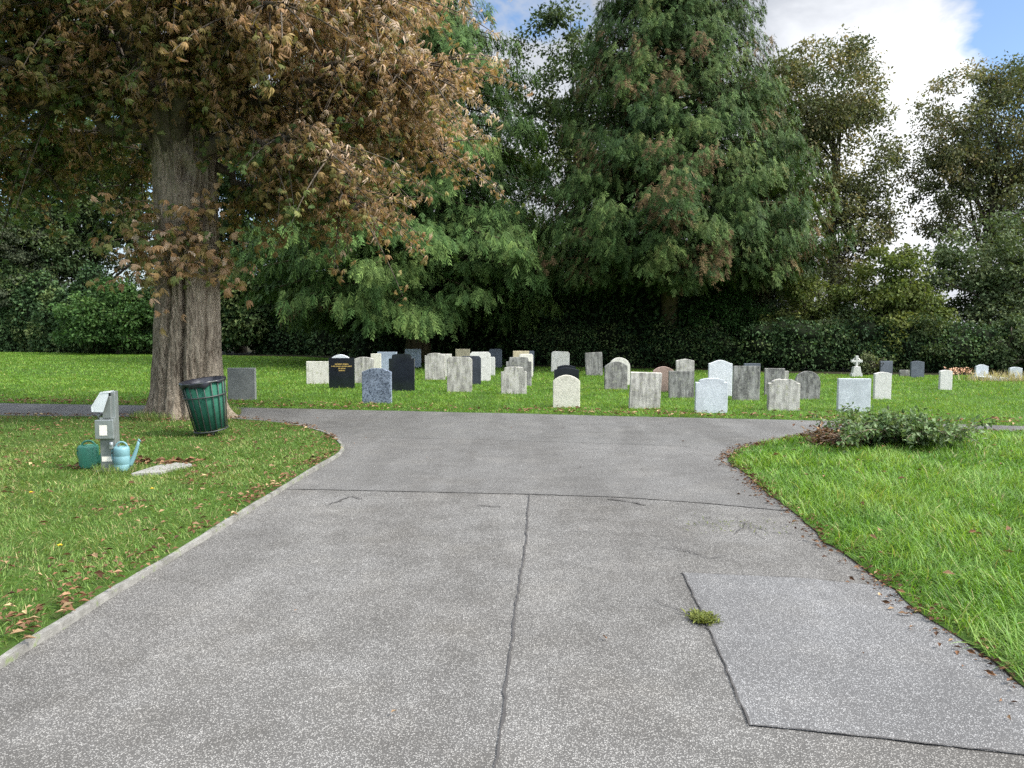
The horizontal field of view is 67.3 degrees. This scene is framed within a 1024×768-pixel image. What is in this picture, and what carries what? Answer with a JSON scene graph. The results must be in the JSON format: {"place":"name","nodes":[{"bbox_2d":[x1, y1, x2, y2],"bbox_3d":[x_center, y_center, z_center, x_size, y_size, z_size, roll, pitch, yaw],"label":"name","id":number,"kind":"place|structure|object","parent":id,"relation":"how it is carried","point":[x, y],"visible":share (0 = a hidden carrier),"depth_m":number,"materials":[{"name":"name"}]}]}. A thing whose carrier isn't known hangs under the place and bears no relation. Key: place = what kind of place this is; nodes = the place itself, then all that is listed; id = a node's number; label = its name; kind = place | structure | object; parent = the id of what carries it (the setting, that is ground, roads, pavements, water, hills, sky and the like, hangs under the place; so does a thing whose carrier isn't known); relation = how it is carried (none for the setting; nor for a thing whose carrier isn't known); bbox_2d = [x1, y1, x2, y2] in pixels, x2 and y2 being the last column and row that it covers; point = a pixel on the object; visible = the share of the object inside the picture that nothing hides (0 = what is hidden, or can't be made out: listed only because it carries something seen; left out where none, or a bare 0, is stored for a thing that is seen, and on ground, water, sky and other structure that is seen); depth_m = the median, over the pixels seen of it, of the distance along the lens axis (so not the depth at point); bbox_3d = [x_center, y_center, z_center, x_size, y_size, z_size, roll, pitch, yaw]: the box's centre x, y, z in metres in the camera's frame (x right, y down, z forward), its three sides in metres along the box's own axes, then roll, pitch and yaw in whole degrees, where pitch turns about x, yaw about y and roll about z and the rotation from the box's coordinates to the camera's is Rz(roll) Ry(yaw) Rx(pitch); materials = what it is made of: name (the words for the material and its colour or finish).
{"place":"outdoors","nodes":[
{"label":"outdoors","id":0,"kind":"place"},
{"bbox_2d":[0,404,340,655],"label":"lawn beside kerb","id":1,"kind":"structure","parent":0,"point":[77,604],"depth_m":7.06,"materials":[{"name":"plant"}]},
{"bbox_2d":[76,440,100,468],"bbox_3d":[-4.700,0.771,8.642,0.375,0.339,0.200,0,4,0],"label":"watering can","id":2,"kind":"object","parent":1,"relation":"on","point":[87,454],"visible":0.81,"depth_m":8.57,"materials":[{"name":"green plastic"}]},
{"bbox_2d":[91,390,119,471],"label":"tap pillar","id":3,"kind":"structure","parent":1,"relation":"on","point":[105,403],"depth_m":8.38,"materials":[{"name":"metal"}]},
{"bbox_2d":[111,439,140,471],"bbox_3d":[-4.234,0.779,8.434,0.302,0.353,0.165,0,4,0],"label":"watering can","id":4,"kind":"object","parent":1,"relation":"on","point":[120,457],"visible":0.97,"depth_m":8.39,"materials":[{"name":"teal plastic"}]},
{"bbox_2d":[131,462,191,475],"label":"paving slab","id":5,"kind":"structure","parent":1,"relation":"on","point":[151,470],"depth_m":8.43,"materials":[{"name":"concrete"}]},
{"bbox_2d":[178,376,228,434],"bbox_3d":[-4.453,0.400,11.284,0.656,0.953,0.709,-8,10,-11],"label":"litter bin","id":6,"kind":"object","parent":1,"relation":"on","point":[204,398],"visible":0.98,"depth_m":11.06,"materials":[{"name":"green metal"}]},
{"bbox_2d":[0,0,532,420],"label":"chestnut tree","id":7,"kind":"object","parent":1,"relation":"on","point":[183,103],"visible":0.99,"depth_m":12.61,"materials":[{"name":"brown plant"}]},
{"bbox_2d":[0,489,1023,767],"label":"road","id":8,"kind":"structure","parent":0,"point":[216,651],"depth_m":3.82,"materials":[{"name":"grey asphalt"}]},
{"bbox_2d":[0,424,343,668],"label":"kerb","id":9,"kind":"structure","parent":8,"relation":"on","point":[41,636],"depth_m":4.77,"materials":[{"name":"concrete"}]},
{"bbox_2d":[329,437,1023,767],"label":"road joints","id":10,"kind":"object","parent":8,"relation":"on","point":[505,699],"visible":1,"depth_m":3.87,"materials":[{"name":"black asphalt"}]},
{"bbox_2d":[681,608,722,627],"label":"weed","id":11,"kind":"object","parent":8,"relation":"on","point":[703,617],"visible":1,"depth_m":4.19,"materials":[{"name":"green plant"}]},
{"bbox_2d":[676,513,792,535],"bbox_3d":[1.816,1.128,6.221,0.936,0.023,0.705,0,4,0],"label":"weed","id":12,"kind":"object","parent":8,"relation":"on","point":[733,525],"visible":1,"depth_m":6.21,"materials":[{"name":"green plant"}]},
{"bbox_2d":[683,572,1023,754],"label":"road patch","id":13,"kind":"object","parent":8,"relation":"on","point":[792,649],"visible":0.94,"depth_m":3.62,"materials":[{"name":"grey asphalt"}]},
{"bbox_2d":[0,403,1023,446],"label":"cross path","id":14,"kind":"structure","parent":0,"point":[698,432],"depth_m":12.59,"materials":[{"name":"grey asphalt"}]},
{"bbox_2d":[0,351,1023,425],"bbox_3d":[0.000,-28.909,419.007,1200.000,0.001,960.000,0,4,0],"label":"ground","id":15,"kind":"structure","parent":0,"point":[481,399],"depth_m":18.55,"materials":[{"name":"green plant"}]},
{"bbox_2d":[46,276,154,353],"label":"green shrub","id":16,"kind":"object","parent":15,"relation":"on","point":[89,314],"visible":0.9,"depth_m":45.92,"materials":[{"name":"green plant"}]},
{"bbox_2d":[0,259,270,354],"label":"hedge","id":17,"kind":"object","parent":15,"relation":"on","point":[27,322],"visible":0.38,"depth_m":49.77,"materials":[{"name":"green plant"}]},
{"bbox_2d":[227,368,256,399],"bbox_3d":[-6.027,0.022,17.170,0.601,0.762,0.120,0,4,-3],"label":"headstone","id":18,"kind":"object","parent":15,"relation":"on","point":[241,383],"visible":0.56,"depth_m":17.11,"materials":[{"name":"grey stone"}]},
{"bbox_2d":[306,361,328,383],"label":"headstone","id":19,"kind":"object","parent":15,"relation":"on","point":[317,372],"visible":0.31,"depth_m":22.00,"materials":[{"name":"stone"}]},
{"bbox_2d":[332,354,348,357],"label":"headstone","id":20,"kind":"object","parent":15,"relation":"on","point":[340,356],"visible":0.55,"depth_m":23.22,"materials":[{"name":"white stone"}]},
{"bbox_2d":[329,358,354,388],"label":"headstone","id":21,"kind":"object","parent":15,"relation":"on","point":[341,372],"visible":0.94,"depth_m":20.36,"materials":[{"name":"black stone"}]},
{"bbox_2d":[355,357,373,382],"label":"headstone","id":22,"kind":"object","parent":15,"relation":"on","point":[362,364],"visible":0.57,"depth_m":22.39,"materials":[{"name":"stone"}]},
{"bbox_2d":[371,353,380,367],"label":"headstone","id":23,"kind":"object","parent":15,"relation":"on","point":[377,360],"visible":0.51,"depth_m":24.63,"materials":[{"name":"beige stone"}]},
{"bbox_2d":[362,368,391,403],"bbox_3d":[-2.874,0.060,16.364,0.626,0.803,0.100,0,4,3],"label":"headstone","id":24,"kind":"object","parent":15,"relation":"on","point":[377,385],"visible":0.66,"depth_m":16.31,"materials":[{"name":"grey stone"}]},
{"bbox_2d":[377,352,396,370],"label":"headstone","id":25,"kind":"object","parent":15,"relation":"on","point":[385,356],"visible":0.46,"depth_m":25.66,"materials":[{"name":"grey stone"}]},
{"bbox_2d":[389,354,414,390],"bbox_3d":[-2.807,-0.271,19.609,0.649,0.992,0.120,0,4,-3],"label":"headstone","id":26,"kind":"object","parent":15,"relation":"on","point":[402,368],"visible":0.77,"depth_m":19.55,"materials":[{"name":"black stone"}]},
{"bbox_2d":[405,349,420,366],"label":"headstone","id":27,"kind":"object","parent":15,"relation":"on","point":[415,354],"visible":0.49,"depth_m":31.20,"materials":[{"name":"grey stone"}]},
{"bbox_2d":[425,353,444,379],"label":"headstone","id":28,"kind":"object","parent":15,"relation":"on","point":[434,365],"visible":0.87,"depth_m":23.70,"materials":[{"name":"stone"}]},
{"bbox_2d":[443,354,451,376],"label":"headstone","id":29,"kind":"object","parent":15,"relation":"on","point":[447,356],"visible":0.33,"depth_m":25.14,"materials":[{"name":"stone"}]},
{"bbox_2d":[447,357,471,391],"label":"headstone","id":30,"kind":"object","parent":15,"relation":"on","point":[459,373],"visible":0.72,"depth_m":19.24,"materials":[{"name":"stone"}]},
{"bbox_2d":[455,349,469,356],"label":"headstone","id":31,"kind":"object","parent":15,"relation":"on","point":[461,352],"visible":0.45,"depth_m":30.04,"materials":[{"name":"stone"}]},
{"bbox_2d":[461,356,480,383],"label":"headstone","id":32,"kind":"object","parent":15,"relation":"on","point":[476,369],"visible":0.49,"depth_m":21.81,"materials":[{"name":"grey stone"}]},
{"bbox_2d":[470,352,490,380],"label":"headstone","id":33,"kind":"object","parent":15,"relation":"on","point":[485,357],"visible":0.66,"depth_m":23.25,"materials":[{"name":"stone"}]},
{"bbox_2d":[491,357,494,375],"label":"headstone","id":34,"kind":"object","parent":15,"relation":"on","point":[492,365],"visible":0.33,"depth_m":25.95,"materials":[{"name":"stone"}]},
{"bbox_2d":[489,349,501,367],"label":"headstone","id":35,"kind":"object","parent":15,"relation":"on","point":[496,354],"visible":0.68,"depth_m":31.20,"materials":[{"name":"stone"}]},
{"bbox_2d":[501,367,526,393],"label":"headstone","id":36,"kind":"object","parent":15,"relation":"on","point":[514,379],"visible":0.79,"depth_m":18.67,"materials":[{"name":"stone"}]},
{"bbox_2d":[506,357,531,385],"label":"headstone","id":37,"kind":"object","parent":15,"relation":"on","point":[525,363],"visible":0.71,"depth_m":21.23,"materials":[{"name":"stone"}]},
{"bbox_2d":[513,351,528,356],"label":"headstone","id":38,"kind":"object","parent":15,"relation":"on","point":[516,353],"visible":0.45,"depth_m":26.77,"materials":[{"name":"stone"}]},
{"bbox_2d":[519,354,532,375],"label":"headstone","id":39,"kind":"object","parent":15,"relation":"on","point":[530,357],"visible":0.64,"depth_m":25.15,"materials":[{"name":"stone"}]},
{"bbox_2d":[529,351,533,371],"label":"headstone","id":40,"kind":"object","parent":15,"relation":"on","point":[531,352],"visible":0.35,"depth_m":28.01,"materials":[{"name":"stone"}]},
{"bbox_2d":[551,351,569,371],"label":"headstone","id":41,"kind":"object","parent":15,"relation":"on","point":[559,358],"visible":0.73,"depth_m":28.33,"materials":[{"name":"stone"}]},
{"bbox_2d":[554,367,578,379],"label":"headstone","id":42,"kind":"object","parent":15,"relation":"on","point":[566,371],"visible":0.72,"depth_m":19.86,"materials":[{"name":"black stone"}]},
{"bbox_2d":[553,375,579,407],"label":"headstone","id":43,"kind":"object","parent":15,"relation":"on","point":[566,390],"visible":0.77,"depth_m":15.49,"materials":[{"name":"beige stone"}]},
{"bbox_2d":[557,365,575,368],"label":"headstone","id":44,"kind":"object","parent":15,"relation":"on","point":[563,366],"visible":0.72,"depth_m":21.99,"materials":[{"name":"black stone"}]},
{"bbox_2d":[585,352,602,375],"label":"headstone","id":45,"kind":"object","parent":15,"relation":"on","point":[593,364],"visible":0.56,"depth_m":25.94,"materials":[{"name":"stone"}]},
{"bbox_2d":[604,361,627,389],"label":"headstone","id":46,"kind":"object","parent":15,"relation":"on","point":[616,374],"visible":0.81,"depth_m":20.04,"materials":[{"name":"stone"}]},
{"bbox_2d":[610,357,629,384],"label":"headstone","id":47,"kind":"object","parent":15,"relation":"on","point":[622,360],"visible":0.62,"depth_m":21.61,"materials":[{"name":"stone"}]},
{"bbox_2d":[628,372,661,408],"bbox_3d":[2.655,0.148,15.361,0.629,0.774,0.120,2,4,-3],"label":"headstone","id":48,"kind":"object","parent":15,"relation":"on","point":[644,389],"visible":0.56,"depth_m":15.30,"materials":[{"name":"stone"}]},
{"bbox_2d":[653,366,673,391],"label":"headstone","id":49,"kind":"object","parent":15,"relation":"on","point":[663,370],"visible":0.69,"depth_m":19.25,"materials":[{"name":"pink stone"}]},
{"bbox_2d":[668,371,693,397],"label":"headstone","id":50,"kind":"object","parent":15,"relation":"on","point":[681,384],"visible":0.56,"depth_m":17.60,"materials":[{"name":"stone"}]},
{"bbox_2d":[676,359,693,370],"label":"headstone","id":51,"kind":"object","parent":15,"relation":"on","point":[684,364],"visible":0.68,"depth_m":18.93,"materials":[{"name":"stone"}]},
{"bbox_2d":[694,378,727,412],"bbox_3d":[3.765,0.240,14.541,0.602,0.709,0.100,0,4,1],"label":"headstone","id":52,"kind":"object","parent":15,"relation":"on","point":[711,395],"visible":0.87,"depth_m":14.49,"materials":[{"name":"stone"}]},
{"bbox_2d":[708,360,732,395],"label":"headstone","id":53,"kind":"object","parent":15,"relation":"on","point":[720,369],"visible":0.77,"depth_m":18.10,"materials":[{"name":"white stone"}]},
{"bbox_2d":[732,366,759,400],"bbox_3d":[5.185,0.005,17.035,0.589,0.816,0.090,0,4,3],"label":"headstone","id":54,"kind":"object","parent":15,"relation":"on","point":[745,382],"visible":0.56,"depth_m":16.99,"materials":[{"name":"stone"}]},
{"bbox_2d":[744,363,759,365],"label":"headstone","id":55,"kind":"object","parent":15,"relation":"on","point":[751,364],"visible":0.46,"depth_m":20.52,"materials":[{"name":"stone"}]},
{"bbox_2d":[509,315,1023,372],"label":"hedge","id":56,"kind":"object","parent":15,"relation":"on","point":[794,350],"visible":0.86,"depth_m":28.62,"materials":[{"name":"green plant"}]},
{"bbox_2d":[738,311,808,363],"bbox_3d":[10.007,-1.606,29.510,2.720,2.388,2.030,0,4,0],"label":"shrub","id":57,"kind":"object","parent":15,"relation":"on","point":[769,323],"visible":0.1,"depth_m":29.24,"materials":[{"name":"green plant"}]},
{"bbox_2d":[764,368,784,394],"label":"headstone","id":58,"kind":"object","parent":15,"relation":"on","point":[770,374],"visible":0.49,"depth_m":18.38,"materials":[{"name":"stone"}]},
{"bbox_2d":[767,379,799,410],"bbox_3d":[5.292,0.229,14.993,0.610,0.666,0.120,0,4,2],"label":"headstone","id":59,"kind":"object","parent":15,"relation":"on","point":[783,393],"visible":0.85,"depth_m":14.93,"materials":[{"name":"stone"}]},
{"bbox_2d":[785,371,788,378],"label":"headstone","id":60,"kind":"object","parent":15,"relation":"on","point":[786,374],"visible":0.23,"depth_m":19.55,"materials":[{"name":"stone"}]},
{"bbox_2d":[795,371,820,399],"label":"headstone","id":61,"kind":"object","parent":15,"relation":"on","point":[809,382],"visible":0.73,"depth_m":17.23,"materials":[{"name":"stone"}]},
{"bbox_2d":[809,301,872,369],"bbox_3d":[12.163,-1.763,28.760,2.752,2.702,2.026,0,4,0],"label":"shrub","id":62,"kind":"object","parent":15,"relation":"on","point":[852,308],"visible":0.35,"depth_m":28.37,"materials":[{"name":"green plant"}]},
{"bbox_2d":[836,378,870,411],"bbox_3d":[6.536,0.238,14.715,0.600,0.688,0.100,0,4,5],"label":"headstone","id":63,"kind":"object","parent":15,"relation":"on","point":[857,391],"visible":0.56,"depth_m":14.66,"materials":[{"name":"stone"}]},
{"bbox_2d":[850,356,862,376],"bbox_3d":[11.379,-0.566,25.413,0.361,0.737,0.220,0,4,6],"label":"stone cross","id":64,"kind":"object","parent":15,"relation":"on","point":[855,369],"visible":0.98,"depth_m":25.33,"materials":[{"name":"white stone"}]},
{"bbox_2d":[858,350,876,374],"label":"shrub","id":65,"kind":"object","parent":15,"relation":"on","point":[869,360],"visible":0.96,"depth_m":25.96,"materials":[{"name":"green plant"}]},
{"bbox_2d":[868,357,883,374],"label":"shrub","id":66,"kind":"object","parent":15,"relation":"on","point":[876,366],"visible":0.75,"depth_m":26.11,"materials":[{"name":"green plant"}]},
{"bbox_2d":[873,372,891,399],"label":"headstone","id":67,"kind":"object","parent":15,"relation":"on","point":[882,381],"visible":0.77,"depth_m":17.23,"materials":[{"name":"stone"}]},
{"bbox_2d":[879,361,892,373],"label":"headstone","id":68,"kind":"object","parent":15,"relation":"on","point":[887,366],"visible":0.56,"depth_m":25.95,"materials":[{"name":"stone"}]},
{"bbox_2d":[899,370,909,375],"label":"headstone","id":69,"kind":"object","parent":15,"relation":"on","point":[904,372],"visible":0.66,"depth_m":25.43,"materials":[{"name":"stone"}]},
{"bbox_2d":[910,361,924,377],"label":"headstone","id":70,"kind":"object","parent":15,"relation":"on","point":[916,368],"visible":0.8,"depth_m":24.90,"materials":[{"name":"stone"}]},
{"bbox_2d":[903,312,962,371],"bbox_3d":[15.349,-1.429,27.779,2.625,2.329,2.104,0,4,0],"label":"shrub","id":71,"kind":"object","parent":15,"relation":"on","point":[933,325],"visible":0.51,"depth_m":27.30,"materials":[{"name":"green plant"}]},
{"bbox_2d":[938,370,952,389],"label":"headstone","id":72,"kind":"object","parent":15,"relation":"on","point":[945,380],"visible":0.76,"depth_m":19.88,"materials":[{"name":"stone"}]},
{"bbox_2d":[944,367,974,373],"bbox_3d":[15.393,-0.443,26.194,1.396,0.306,0.668,0,4,0],"label":"flower spray","id":73,"kind":"object","parent":15,"relation":"on","point":[962,370],"visible":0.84,"depth_m":26.23,"materials":[{"name":"orange plant"}]},
{"bbox_2d":[952,369,1023,381],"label":"dry grass","id":74,"kind":"structure","parent":15,"relation":"on","point":[998,376],"depth_m":23.17,"materials":[{"name":"beige plant"}]},
{"bbox_2d":[971,364,1008,380],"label":"headstone","id":75,"kind":"object","parent":15,"relation":"on","point":[980,368],"visible":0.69,"depth_m":24.17,"materials":[{"name":"stone"}]},
{"bbox_2d":[1008,367,1022,378],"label":"headstone","id":76,"kind":"object","parent":15,"relation":"on","point":[1013,369],"visible":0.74,"depth_m":24.17,"materials":[{"name":"stone"}]},
{"bbox_2d":[0,0,1023,327],"label":"sky","id":77,"kind":"structure","parent":0,"point":[922,39],"materials":[{"name":"white"}]},
{"bbox_2d":[48,345,1023,375],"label":"woodland floor","id":78,"kind":"structure","parent":0,"point":[848,371],"depth_m":31.15,"materials":[{"name":"soil"}]},
{"bbox_2d":[0,212,71,308],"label":"broadleaf tree","id":79,"kind":"object","parent":78,"relation":"on","point":[16,257],"visible":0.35,"depth_m":51.32,"materials":[{"name":"green plant"}]},
{"bbox_2d":[0,122,93,287],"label":"broadleaf tree","id":80,"kind":"object","parent":78,"relation":"on","point":[61,258],"visible":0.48,"depth_m":52.20,"materials":[{"name":"green plant"}]},
{"bbox_2d":[0,111,145,290],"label":"broadleaf tree","id":81,"kind":"object","parent":78,"relation":"on","point":[131,276],"visible":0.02,"depth_m":58.66,"materials":[{"name":"green plant"}]},
{"bbox_2d":[5,111,154,285],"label":"broadleaf tree","id":82,"kind":"object","parent":78,"relation":"on","point":[87,218],"visible":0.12,"depth_m":54.04,"materials":[{"name":"green plant"}]},
{"bbox_2d":[217,88,289,352],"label":"broadleaf tree","id":83,"kind":"object","parent":78,"relation":"on","point":[223,190],"visible":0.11,"depth_m":47.91,"materials":[{"name":"green plant"}]},
{"bbox_2d":[238,32,394,312],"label":"broadleaf tree","id":84,"kind":"object","parent":78,"relation":"on","point":[264,305],"depth_m":44.77,"materials":[{"name":"green plant"}]},
{"bbox_2d":[220,0,581,362],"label":"drooping cedar","id":85,"kind":"object","parent":78,"relation":"on","point":[490,234],"visible":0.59,"depth_m":31.21,"materials":[{"name":"green plant"}]},
{"bbox_2d":[244,251,725,365],"bbox_3d":[-4.543,-4.188,39.782,31.606,6.845,4.563,3,5,35],"label":"hedge","id":86,"kind":"object","parent":78,"relation":"on","point":[637,313],"visible":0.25,"depth_m":35.32,"materials":[{"name":"green plant"}]},
{"bbox_2d":[496,0,631,270],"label":"broadleaf tree","id":87,"kind":"object","parent":78,"relation":"on","point":[552,18],"visible":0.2,"depth_m":40.29,"materials":[{"name":"green plant"}]},
{"bbox_2d":[527,0,857,366],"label":"dark conifer","id":88,"kind":"object","parent":78,"relation":"on","point":[641,221],"visible":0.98,"depth_m":28.42,"materials":[{"name":"green plant"}]},
{"bbox_2d":[667,282,787,361],"bbox_3d":[8.965,-2.294,31.414,5.499,3.755,2.872,0,4,0],"label":"laurel shrub","id":89,"kind":"object","parent":78,"relation":"on","point":[735,319],"visible":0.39,"depth_m":30.73,"materials":[{"name":"green plant"}]},
{"bbox_2d":[719,70,824,336],"bbox_3d":[11.274,-7.422,34.638,5.973,13.210,6.311,2,5,28],"label":"slender conifer","id":90,"kind":"object","parent":78,"relation":"on","point":[765,298],"visible":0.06,"depth_m":33.16,"materials":[{"name":"green plant"}]},
{"bbox_2d":[759,273,846,324],"bbox_3d":[11.322,-2.442,29.918,3.884,3.880,2.405,0,4,0],"label":"yellowing shrub","id":91,"kind":"object","parent":78,"relation":"on","point":[808,310],"visible":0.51,"depth_m":29.51,"materials":[{"name":"green plant"}]},
{"bbox_2d":[732,23,912,299],"bbox_3d":[14.433,-8.789,36.436,8.662,15.503,6.230,0,4,0],"label":"broadleaf tree","id":92,"kind":"object","parent":78,"relation":"on","point":[831,119],"visible":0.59,"depth_m":35.15,"materials":[{"name":"green plant"}]},
{"bbox_2d":[828,243,960,359],"bbox_3d":[14.297,-2.929,28.861,4.810,5.005,3.589,0,4,0],"label":"tree","id":93,"kind":"object","parent":78,"relation":"on","point":[903,296],"visible":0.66,"depth_m":28.28,"materials":[{"name":"green plant"}]},
{"bbox_2d":[891,49,1023,326],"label":"broadleaf tree","id":94,"kind":"object","parent":78,"relation":"on","point":[973,153],"visible":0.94,"depth_m":35.62,"materials":[{"name":"green plant"}]},
{"bbox_2d":[905,205,1023,328],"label":"bushy tree","id":95,"kind":"object","parent":78,"relation":"on","point":[993,290],"visible":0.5,"depth_m":28.95,"materials":[{"name":"green plant"}]},
{"bbox_2d":[972,314,1023,371],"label":"shrub","id":96,"kind":"object","parent":78,"relation":"on","point":[1019,339],"visible":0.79,"depth_m":26.75,"materials":[{"name":"green plant"}]},
{"bbox_2d":[286,437,790,510],"bbox_3d":[0.015,0.942,8.982,18.538,0.001,3.948,1,4,7],"label":"road crossing","id":97,"kind":"object","parent":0,"point":[682,473],"visible":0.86,"depth_m":8.61,"materials":[{"name":"grey asphalt"}]},
{"bbox_2d":[727,427,1023,687],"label":"lawn beside road","id":98,"kind":"structure","parent":0,"point":[964,637],"depth_m":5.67,"materials":[{"name":"plant"}]},
{"bbox_2d":[0,394,1023,718],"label":"fallen leaves","id":99,"kind":"object","parent":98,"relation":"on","point":[64,602],"visible":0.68,"depth_m":7.36,"materials":[{"name":"brown plant"}]},
{"bbox_2d":[792,401,995,454],"bbox_3d":[5.054,0.578,10.394,2.487,0.607,1.897,0,4,0],"label":"shrub","id":100,"kind":"object","parent":98,"relation":"on","point":[912,428],"visible":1,"depth_m":10.08,"materials":[{"name":"green plant"}]}
]}

